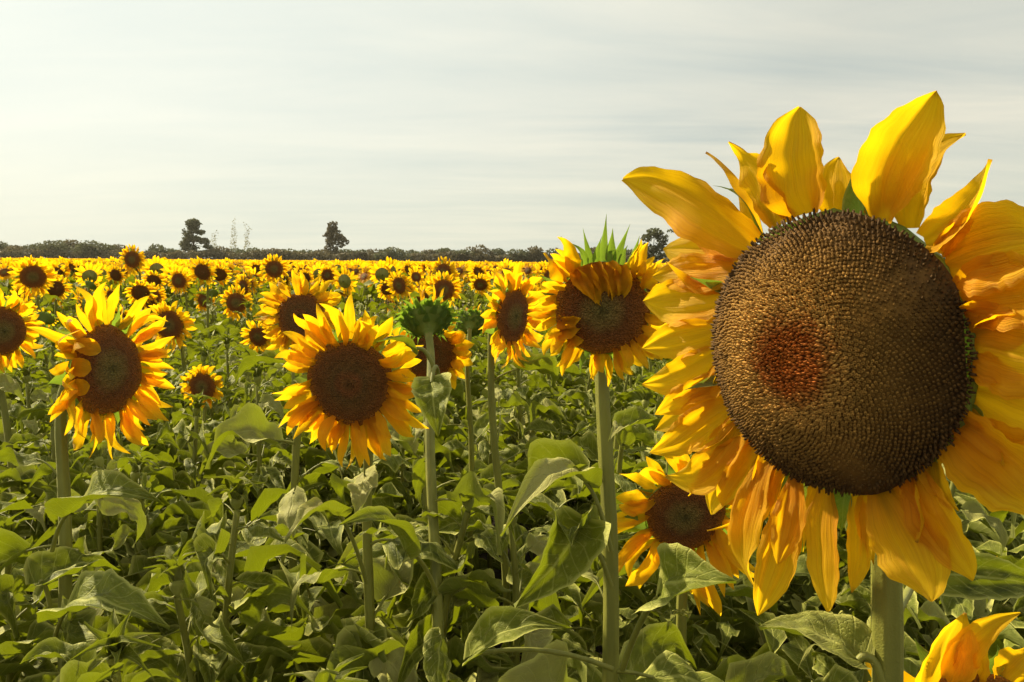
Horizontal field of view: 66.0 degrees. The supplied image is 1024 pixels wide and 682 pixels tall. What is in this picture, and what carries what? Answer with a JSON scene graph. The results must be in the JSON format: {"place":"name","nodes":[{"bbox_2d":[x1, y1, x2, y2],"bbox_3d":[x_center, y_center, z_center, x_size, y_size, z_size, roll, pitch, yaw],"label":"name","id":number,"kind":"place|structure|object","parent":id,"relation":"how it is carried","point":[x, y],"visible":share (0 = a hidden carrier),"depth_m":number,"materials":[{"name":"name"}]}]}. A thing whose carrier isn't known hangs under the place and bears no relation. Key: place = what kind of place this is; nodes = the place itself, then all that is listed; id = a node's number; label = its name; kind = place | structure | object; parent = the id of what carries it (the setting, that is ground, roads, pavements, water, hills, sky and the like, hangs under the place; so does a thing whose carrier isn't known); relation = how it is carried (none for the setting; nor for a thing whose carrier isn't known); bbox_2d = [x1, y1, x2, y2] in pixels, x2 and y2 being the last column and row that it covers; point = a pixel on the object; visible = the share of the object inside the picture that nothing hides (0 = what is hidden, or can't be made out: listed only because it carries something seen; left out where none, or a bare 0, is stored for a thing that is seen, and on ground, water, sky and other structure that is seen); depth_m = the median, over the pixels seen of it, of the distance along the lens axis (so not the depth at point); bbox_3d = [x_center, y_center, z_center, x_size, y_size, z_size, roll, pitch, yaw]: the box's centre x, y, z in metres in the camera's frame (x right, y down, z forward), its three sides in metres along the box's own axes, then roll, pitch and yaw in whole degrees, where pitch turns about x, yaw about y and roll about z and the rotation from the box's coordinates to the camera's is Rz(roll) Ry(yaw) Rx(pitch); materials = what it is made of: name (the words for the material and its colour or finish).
{"place":"outdoors","nodes":[
{"label":"outdoors","id":0,"kind":"place"},
{"bbox_2d":[18,298,925,681],"bbox_3d":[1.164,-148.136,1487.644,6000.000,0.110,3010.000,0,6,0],"label":"ground","id":1,"kind":"structure","parent":0,"point":[498,576],"depth_m":4.20,"materials":[{"name":"soil"}]},
{"bbox_2d":[0,361,51,600],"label":"sunflower","id":2,"kind":"object","parent":1,"relation":"on","point":[14,406],"visible":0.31,"depth_m":3.05,"materials":[{"name":"green plant"}]},
{"bbox_2d":[0,288,52,601],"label":"sunflower","id":3,"kind":"object","parent":1,"relation":"on","point":[17,319],"visible":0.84,"depth_m":2.73,"materials":[{"name":"yellow plant"}]},
{"bbox_2d":[4,348,48,401],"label":"sunflower","id":4,"kind":"object","parent":1,"relation":"on","point":[38,372],"visible":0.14,"depth_m":4.13,"materials":[{"name":"green plant"}]},
{"bbox_2d":[0,536,62,681],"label":"sunflower","id":5,"kind":"object","parent":1,"relation":"on","point":[11,646],"visible":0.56,"depth_m":1.48,"materials":[{"name":"green plant"}]},
{"bbox_2d":[10,257,65,378],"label":"sunflower","id":6,"kind":"object","parent":1,"relation":"on","point":[35,278],"visible":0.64,"depth_m":5.44,"materials":[{"name":"yellow plant"}]},
{"bbox_2d":[17,340,62,406],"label":"sunflower","id":7,"kind":"object","parent":1,"relation":"on","point":[51,364],"visible":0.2,"depth_m":4.03,"materials":[{"name":"green plant"}]},
{"bbox_2d":[23,308,59,371],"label":"sunflower","id":8,"kind":"object","parent":1,"relation":"on","point":[47,319],"visible":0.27,"depth_m":4.52,"materials":[{"name":"green plant"}]},
{"bbox_2d":[0,367,107,550],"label":"sunflower","id":9,"kind":"object","parent":1,"relation":"on","point":[19,474],"visible":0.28,"depth_m":2.52,"materials":[{"name":"green plant"}]},
{"bbox_2d":[0,510,111,681],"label":"sunflower","id":10,"kind":"object","parent":1,"relation":"on","point":[11,612],"visible":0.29,"depth_m":1.59,"materials":[{"name":"green plant"}]},
{"bbox_2d":[0,380,111,537],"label":"sunflower","id":11,"kind":"object","parent":1,"relation":"on","point":[22,425],"visible":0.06,"depth_m":2.87,"materials":[{"name":"green plant"}]},
{"bbox_2d":[38,240,75,257],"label":"broadleaf tree","id":12,"kind":"object","parent":1,"relation":"on","point":[54,246],"visible":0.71,"depth_m":283.09,"materials":[{"name":"green plant"}]},
{"bbox_2d":[40,275,76,330],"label":"sunflower","id":13,"kind":"object","parent":1,"relation":"on","point":[58,288],"visible":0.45,"depth_m":6.36,"materials":[{"name":"yellow plant"}]},
{"bbox_2d":[0,281,174,671],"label":"sunflower","id":14,"kind":"object","parent":1,"relation":"on","point":[104,373],"visible":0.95,"depth_m":1.47,"materials":[{"name":"yellow plant"}]},
{"bbox_2d":[73,240,109,257],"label":"broadleaf tree","id":15,"kind":"object","parent":1,"relation":"on","point":[86,247],"visible":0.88,"depth_m":281.48,"materials":[{"name":"green plant"}]},
{"bbox_2d":[19,608,174,681],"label":"sunflower","id":16,"kind":"object","parent":1,"relation":"on","point":[85,662],"visible":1,"depth_m":1.13,"materials":[{"name":"green plant"}]},
{"bbox_2d":[19,438,188,680],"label":"sunflower","id":17,"kind":"object","parent":1,"relation":"on","point":[100,531],"visible":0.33,"depth_m":2.15,"materials":[{"name":"green plant"}]},
{"bbox_2d":[28,419,181,590],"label":"sunflower","id":18,"kind":"object","parent":1,"relation":"on","point":[80,486],"visible":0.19,"depth_m":2.32,"materials":[{"name":"green plant"}]},
{"bbox_2d":[106,263,132,304],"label":"sunflower","id":19,"kind":"object","parent":1,"relation":"on","point":[115,274],"visible":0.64,"depth_m":9.06,"materials":[{"name":"yellow plant"}]},
{"bbox_2d":[119,244,145,284],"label":"sunflower","id":20,"kind":"object","parent":1,"relation":"on","point":[131,258],"visible":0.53,"depth_m":8.62,"materials":[{"name":"yellow plant"}]},
{"bbox_2d":[72,408,196,543],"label":"sunflower","id":21,"kind":"object","parent":1,"relation":"on","point":[181,475],"visible":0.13,"depth_m":2.77,"materials":[{"name":"green plant"}]},
{"bbox_2d":[123,279,156,343],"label":"sunflower","id":22,"kind":"object","parent":1,"relation":"on","point":[138,290],"visible":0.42,"depth_m":6.40,"materials":[{"name":"yellow plant"}]},
{"bbox_2d":[53,446,233,665],"bbox_3d":[-0.961,0.850,2.137,0.504,1.168,0.504,3,6,23],"label":"sunflower","id":23,"kind":"object","parent":1,"relation":"on","point":[174,526],"visible":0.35,"depth_m":2.08,"materials":[{"name":"green plant"}]},
{"bbox_2d":[140,270,166,301],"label":"sunflower","id":24,"kind":"object","parent":1,"relation":"on","point":[155,278],"visible":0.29,"depth_m":8.13,"materials":[{"name":"yellow plant"}]},
{"bbox_2d":[145,300,214,420],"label":"sunflower","id":25,"kind":"object","parent":1,"relation":"on","point":[178,323],"visible":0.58,"depth_m":3.77,"materials":[{"name":"yellow plant"}]},
{"bbox_2d":[166,268,202,333],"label":"sunflower","id":26,"kind":"object","parent":1,"relation":"on","point":[178,280],"visible":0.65,"depth_m":7.72,"materials":[{"name":"yellow plant"}]},
{"bbox_2d":[129,389,251,539],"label":"sunflower","id":27,"kind":"object","parent":1,"relation":"on","point":[187,457],"visible":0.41,"depth_m":2.67,"materials":[{"name":"green plant"}]},
{"bbox_2d":[160,314,226,422],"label":"sunflower","id":28,"kind":"object","parent":1,"relation":"on","point":[167,415],"visible":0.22,"depth_m":4.20,"materials":[{"name":"green plant"}]},
{"bbox_2d":[178,218,213,256],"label":"pine tree","id":29,"kind":"object","parent":1,"relation":"on","point":[193,225],"visible":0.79,"depth_m":288.19,"materials":[{"name":"green plant"}]},
{"bbox_2d":[108,550,292,681],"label":"sunflower","id":30,"kind":"object","parent":1,"relation":"on","point":[171,660],"visible":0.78,"depth_m":1.45,"materials":[{"name":"green plant"}]},
{"bbox_2d":[164,364,236,506],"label":"sunflower","id":31,"kind":"object","parent":1,"relation":"on","point":[199,378],"visible":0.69,"depth_m":3.14,"materials":[{"name":"yellow plant"}]},
{"bbox_2d":[193,287,221,326],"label":"sunflower","id":32,"kind":"object","parent":1,"relation":"on","point":[199,299],"visible":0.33,"depth_m":7.66,"materials":[{"name":"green plant"}]},
{"bbox_2d":[169,340,249,473],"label":"sunflower","id":33,"kind":"object","parent":1,"relation":"on","point":[227,393],"visible":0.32,"depth_m":3.54,"materials":[{"name":"green plant"}]},
{"bbox_2d":[196,286,223,335],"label":"sunflower","id":34,"kind":"object","parent":1,"relation":"on","point":[213,294],"visible":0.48,"depth_m":7.32,"materials":[{"name":"green plant"}]},
{"bbox_2d":[188,256,235,335],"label":"sunflower","id":35,"kind":"object","parent":1,"relation":"on","point":[202,270],"visible":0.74,"depth_m":6.95,"materials":[{"name":"yellow plant"}]},
{"bbox_2d":[119,464,312,681],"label":"sunflower","id":36,"kind":"object","parent":1,"relation":"on","point":[271,592],"visible":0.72,"depth_m":1.56,"materials":[{"name":"green plant"}]},
{"bbox_2d":[210,264,232,316],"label":"sunflower","id":37,"kind":"object","parent":1,"relation":"on","point":[222,276],"visible":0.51,"depth_m":8.46,"materials":[{"name":"yellow plant"}]},
{"bbox_2d":[200,330,266,419],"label":"sunflower","id":38,"kind":"object","parent":1,"relation":"on","point":[230,380],"visible":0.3,"depth_m":3.90,"materials":[{"name":"green plant"}]},
{"bbox_2d":[211,298,260,382],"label":"sunflower","id":39,"kind":"object","parent":1,"relation":"on","point":[252,313],"visible":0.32,"depth_m":5.75,"materials":[{"name":"green plant"}]},
{"bbox_2d":[220,284,253,344],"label":"sunflower","id":40,"kind":"object","parent":1,"relation":"on","point":[231,301],"visible":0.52,"depth_m":5.90,"materials":[{"name":"yellow plant"}]},
{"bbox_2d":[232,273,262,326],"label":"sunflower","id":41,"kind":"object","parent":1,"relation":"on","point":[246,283],"visible":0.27,"depth_m":6.75,"materials":[{"name":"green plant"}]},
{"bbox_2d":[196,353,303,503],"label":"sunflower","id":42,"kind":"object","parent":1,"relation":"on","point":[247,385],"visible":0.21,"depth_m":3.37,"materials":[{"name":"green plant"}]},
{"bbox_2d":[240,269,263,304],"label":"sunflower","id":43,"kind":"object","parent":1,"relation":"on","point":[253,285],"visible":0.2,"depth_m":7.39,"materials":[{"name":"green plant"}]},
{"bbox_2d":[239,319,281,422],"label":"sunflower","id":44,"kind":"object","parent":1,"relation":"on","point":[255,335],"visible":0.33,"depth_m":4.29,"materials":[{"name":"yellow plant"}]},
{"bbox_2d":[197,361,331,607],"bbox_3d":[-0.816,0.715,2.638,0.498,1.336,0.444,-1,6,-12],"label":"sunflower","id":45,"kind":"object","parent":1,"relation":"on","point":[230,446],"visible":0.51,"depth_m":2.58,"materials":[{"name":"green plant"}]},
{"bbox_2d":[257,254,288,292],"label":"sunflower","id":46,"kind":"object","parent":1,"relation":"on","point":[274,270],"visible":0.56,"depth_m":8.17,"materials":[{"name":"yellow plant"}]},
{"bbox_2d":[205,270,360,624],"bbox_3d":[-0.579,0.624,2.111,0.350,1.626,0.322,4,7,33],"label":"sunflower","id":47,"kind":"object","parent":1,"relation":"on","point":[248,422],"visible":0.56,"depth_m":2.00,"materials":[{"name":"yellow plant"}]},
{"bbox_2d":[251,347,318,471],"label":"sunflower","id":48,"kind":"object","parent":1,"relation":"on","point":[286,378],"visible":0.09,"depth_m":3.97,"materials":[{"name":"green plant"}]},
{"bbox_2d":[221,367,353,512],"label":"sunflower","id":49,"kind":"object","parent":1,"relation":"on","point":[308,460],"visible":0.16,"depth_m":3.00,"materials":[{"name":"green plant"}]},
{"bbox_2d":[283,653,367,681],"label":"sunflower","id":50,"kind":"object","parent":1,"relation":"on","point":[321,675],"visible":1,"depth_m":0.90,"materials":[{"name":"green plant"}]},
{"bbox_2d":[317,265,342,313],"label":"sunflower","id":51,"kind":"object","parent":1,"relation":"on","point":[326,273],"visible":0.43,"depth_m":9.82,"materials":[{"name":"yellow plant"}]},
{"bbox_2d":[0,255,666,317],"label":"sunflower field","id":52,"kind":"structure","parent":1,"relation":"on","point":[353,275],"depth_m":10.37,"materials":[{"name":"yellow plant"}]},
{"bbox_2d":[0,248,669,262],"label":"hedge undergrowth","id":53,"kind":"object","parent":1,"relation":"on","point":[177,254],"visible":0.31,"depth_m":281.41,"materials":[{"name":"green plant"}]},
{"bbox_2d":[322,221,348,256],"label":"broadleaf tree","id":54,"kind":"object","parent":1,"relation":"on","point":[332,235],"visible":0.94,"depth_m":288.56,"materials":[{"name":"green plant"}]},
{"bbox_2d":[256,293,457,681],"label":"sunflower","id":55,"kind":"object","parent":1,"relation":"on","point":[345,389],"visible":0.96,"depth_m":1.52,"materials":[{"name":"yellow plant"}]},
{"bbox_2d":[303,411,421,599],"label":"sunflower","id":56,"kind":"object","parent":1,"relation":"on","point":[398,485],"visible":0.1,"depth_m":2.74,"materials":[{"name":"green plant"}]},
{"bbox_2d":[376,278,396,314],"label":"sunflower","id":57,"kind":"object","parent":1,"relation":"on","point":[382,288],"visible":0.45,"depth_m":7.82,"materials":[{"name":"yellow plant"}]},
{"bbox_2d":[372,247,412,260],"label":"broadleaf tree","id":58,"kind":"object","parent":1,"relation":"on","point":[393,254],"visible":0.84,"depth_m":278.66,"materials":[{"name":"green plant"}]},
{"bbox_2d":[344,414,456,544],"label":"sunflower","id":59,"kind":"object","parent":1,"relation":"on","point":[444,450],"visible":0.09,"depth_m":2.85,"materials":[{"name":"green plant"}]},
{"bbox_2d":[385,270,419,305],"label":"sunflower","id":60,"kind":"object","parent":1,"relation":"on","point":[399,284],"visible":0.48,"depth_m":6.02,"materials":[{"name":"yellow plant"}]},
{"bbox_2d":[347,317,482,680],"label":"sunflower","id":61,"kind":"object","parent":1,"relation":"on","point":[453,353],"visible":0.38,"depth_m":2.36,"materials":[{"name":"green plant"}]},
{"bbox_2d":[377,305,462,419],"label":"sunflower","id":62,"kind":"object","parent":1,"relation":"on","point":[382,318],"visible":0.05,"depth_m":4.17,"materials":[{"name":"yellow plant"}]},
{"bbox_2d":[326,468,516,681],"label":"sunflower","id":63,"kind":"object","parent":1,"relation":"on","point":[413,602],"visible":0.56,"depth_m":1.59,"materials":[{"name":"green plant"}]},
{"bbox_2d":[339,284,504,681],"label":"sunflower","id":64,"kind":"object","parent":1,"relation":"on","point":[428,318],"visible":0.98,"depth_m":1.54,"materials":[{"name":"green plant"}]},
{"bbox_2d":[379,397,467,481],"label":"sunflower","id":65,"kind":"object","parent":1,"relation":"on","point":[446,431],"visible":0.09,"depth_m":3.12,"materials":[{"name":"green plant"}]},
{"bbox_2d":[394,383,482,464],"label":"sunflower","id":66,"kind":"object","parent":1,"relation":"on","point":[458,390],"visible":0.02,"depth_m":4.02,"materials":[{"name":"green plant"}]},
{"bbox_2d":[426,271,461,306],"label":"sunflower","id":67,"kind":"object","parent":1,"relation":"on","point":[440,282],"visible":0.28,"depth_m":5.96,"materials":[{"name":"yellow plant"}]},
{"bbox_2d":[431,256,465,311],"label":"sunflower","id":68,"kind":"object","parent":1,"relation":"on","point":[444,266],"visible":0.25,"depth_m":7.68,"materials":[{"name":"yellow plant"}]},
{"bbox_2d":[409,304,509,573],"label":"sunflower","id":69,"kind":"object","parent":1,"relation":"on","point":[472,321],"visible":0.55,"depth_m":2.46,"materials":[{"name":"green plant"}]},
{"bbox_2d":[454,316,487,402],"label":"sunflower","id":70,"kind":"object","parent":1,"relation":"on","point":[475,389],"visible":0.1,"depth_m":4.54,"materials":[{"name":"green plant"}]},
{"bbox_2d":[468,272,493,312],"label":"sunflower","id":71,"kind":"object","parent":1,"relation":"on","point":[481,284],"visible":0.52,"depth_m":8.63,"materials":[{"name":"yellow plant"}]},
{"bbox_2d":[436,365,532,647],"bbox_3d":[-0.107,0.719,2.994,0.405,1.269,0.498,1,6,1],"label":"sunflower","id":72,"kind":"object","parent":1,"relation":"on","point":[484,447],"visible":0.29,"depth_m":2.92,"materials":[{"name":"green plant"}]},
{"bbox_2d":[427,261,558,659],"bbox_3d":[-0.068,0.596,2.291,0.446,1.653,0.304,-3,7,-29],"label":"sunflower","id":73,"kind":"object","parent":1,"relation":"on","point":[509,322],"visible":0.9,"depth_m":2.21,"materials":[{"name":"green plant"}]},
{"bbox_2d":[423,487,597,681],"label":"sunflower","id":74,"kind":"object","parent":1,"relation":"on","point":[521,571],"visible":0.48,"depth_m":1.65,"materials":[{"name":"green plant"}]},
{"bbox_2d":[0,301,1023,681],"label":"undergrowth","id":75,"kind":"object","parent":1,"relation":"on","point":[774,657],"visible":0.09,"depth_m":2.09,"materials":[{"name":"green plant"}]},
{"bbox_2d":[478,344,553,594],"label":"sunflower","id":76,"kind":"object","parent":1,"relation":"on","point":[538,397],"visible":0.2,"depth_m":3.60,"materials":[{"name":"green plant"}]},
{"bbox_2d":[479,360,554,457],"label":"sunflower","id":77,"kind":"object","parent":1,"relation":"on","point":[507,392],"visible":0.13,"depth_m":3.79,"materials":[{"name":"green plant"}]},
{"bbox_2d":[504,248,530,261],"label":"broadleaf tree","id":78,"kind":"object","parent":1,"relation":"on","point":[522,253],"visible":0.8,"depth_m":280.78,"materials":[{"name":"green plant"}]},
{"bbox_2d":[480,351,572,524],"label":"sunflower","id":79,"kind":"object","parent":1,"relation":"on","point":[549,408],"visible":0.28,"depth_m":3.35,"materials":[{"name":"green plant"}]},
{"bbox_2d":[522,245,546,261],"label":"broadleaf tree","id":80,"kind":"object","parent":1,"relation":"on","point":[534,251],"visible":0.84,"depth_m":280.95,"materials":[{"name":"green plant"}]},
{"bbox_2d":[528,334,576,401],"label":"sunflower","id":81,"kind":"object","parent":1,"relation":"on","point":[534,388],"visible":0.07,"depth_m":4.49,"materials":[{"name":"green plant"}]},
{"bbox_2d":[540,356,616,412],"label":"sunflower","id":82,"kind":"object","parent":1,"relation":"on","point":[568,382],"visible":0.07,"depth_m":4.44,"materials":[{"name":"green plant"}]},
{"bbox_2d":[544,353,618,439],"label":"sunflower","id":83,"kind":"object","parent":1,"relation":"on","point":[579,398],"visible":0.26,"depth_m":3.63,"materials":[{"name":"green plant"}]},
{"bbox_2d":[561,354,627,424],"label":"sunflower","id":84,"kind":"object","parent":1,"relation":"on","point":[618,390],"visible":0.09,"depth_m":3.99,"materials":[{"name":"green plant"}]},
{"bbox_2d":[462,214,735,681],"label":"sunflower","id":85,"kind":"object","parent":1,"relation":"on","point":[596,307],"visible":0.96,"depth_m":1.23,"materials":[{"name":"green plant"}]},
{"bbox_2d":[588,361,654,487],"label":"sunflower","id":86,"kind":"object","parent":1,"relation":"on","point":[630,396],"visible":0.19,"depth_m":3.56,"materials":[{"name":"green plant"}]},
{"bbox_2d":[524,406,727,681],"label":"sunflower","id":87,"kind":"object","parent":1,"relation":"on","point":[587,442],"visible":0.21,"depth_m":1.89,"materials":[{"name":"green plant"}]},
{"bbox_2d":[589,380,665,544],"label":"sunflower","id":88,"kind":"object","parent":1,"relation":"on","point":[647,394],"visible":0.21,"depth_m":2.70,"materials":[{"name":"green plant"}]},
{"bbox_2d":[589,360,665,482],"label":"sunflower","id":89,"kind":"object","parent":1,"relation":"on","point":[649,409],"visible":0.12,"depth_m":3.31,"materials":[{"name":"green plant"}]},
{"bbox_2d":[612,358,667,415],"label":"sunflower","id":90,"kind":"object","parent":1,"relation":"on","point":[640,372],"visible":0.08,"depth_m":3.80,"materials":[{"name":"green plant"}]},
{"bbox_2d":[638,227,673,262],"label":"broadleaf tree","id":91,"kind":"object","parent":1,"relation":"on","point":[659,246],"visible":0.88,"depth_m":198.67,"materials":[{"name":"green plant"}]},
{"bbox_2d":[576,395,751,648],"bbox_3d":[0.422,0.775,2.302,0.535,1.307,0.506,1,6,4],"label":"sunflower","id":92,"kind":"object","parent":1,"relation":"on","point":[644,434],"visible":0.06,"depth_m":2.26,"materials":[{"name":"green plant"}]},
{"bbox_2d":[616,442,777,681],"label":"sunflower","id":93,"kind":"object","parent":1,"relation":"on","point":[660,507],"visible":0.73,"depth_m":1.56,"materials":[{"name":"yellow plant"}]},
{"bbox_2d":[701,484,854,669],"bbox_3d":[0.668,0.833,2.042,0.502,1.245,0.443,0,6,-2],"label":"sunflower","id":94,"kind":"object","parent":1,"relation":"on","point":[749,634],"visible":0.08,"depth_m":1.94,"materials":[{"name":"green plant"}]},
{"bbox_2d":[753,487,863,639],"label":"sunflower","id":95,"kind":"object","parent":1,"relation":"on","point":[807,587],"visible":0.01,"depth_m":2.20,"materials":[{"name":"green plant"}]},
{"bbox_2d":[621,91,1023,681],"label":"sunflower","id":96,"kind":"object","parent":1,"relation":"on","point":[853,349],"visible":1,"depth_m":0.56,"materials":[{"name":"yellow plant"}]},
{"bbox_2d":[798,574,950,681],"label":"sunflower","id":97,"kind":"object","parent":1,"relation":"on","point":[925,611],"visible":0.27,"depth_m":1.43,"materials":[{"name":"green plant"}]},
{"bbox_2d":[832,463,1016,663],"bbox_3d":[0.974,0.820,1.857,0.498,1.313,0.405,-4,7,-36],"label":"sunflower","id":98,"kind":"object","parent":1,"relation":"on","point":[953,608],"visible":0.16,"depth_m":1.73,"materials":[{"name":"green plant"}]},
{"bbox_2d":[865,612,1023,681],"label":"sunflower","id":99,"kind":"object","parent":1,"relation":"on","point":[960,647],"visible":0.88,"depth_m":0.81,"materials":[{"name":"yellow plant"}]},
{"bbox_2d":[953,488,1023,606],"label":"sunflower","id":100,"kind":"object","parent":1,"relation":"on","point":[1018,541],"visible":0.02,"depth_m":2.45,"materials":[{"name":"green plant"}]},
{"bbox_2d":[0,0,1023,260],"label":"sky","id":101,"kind":"structure","parent":0,"point":[417,125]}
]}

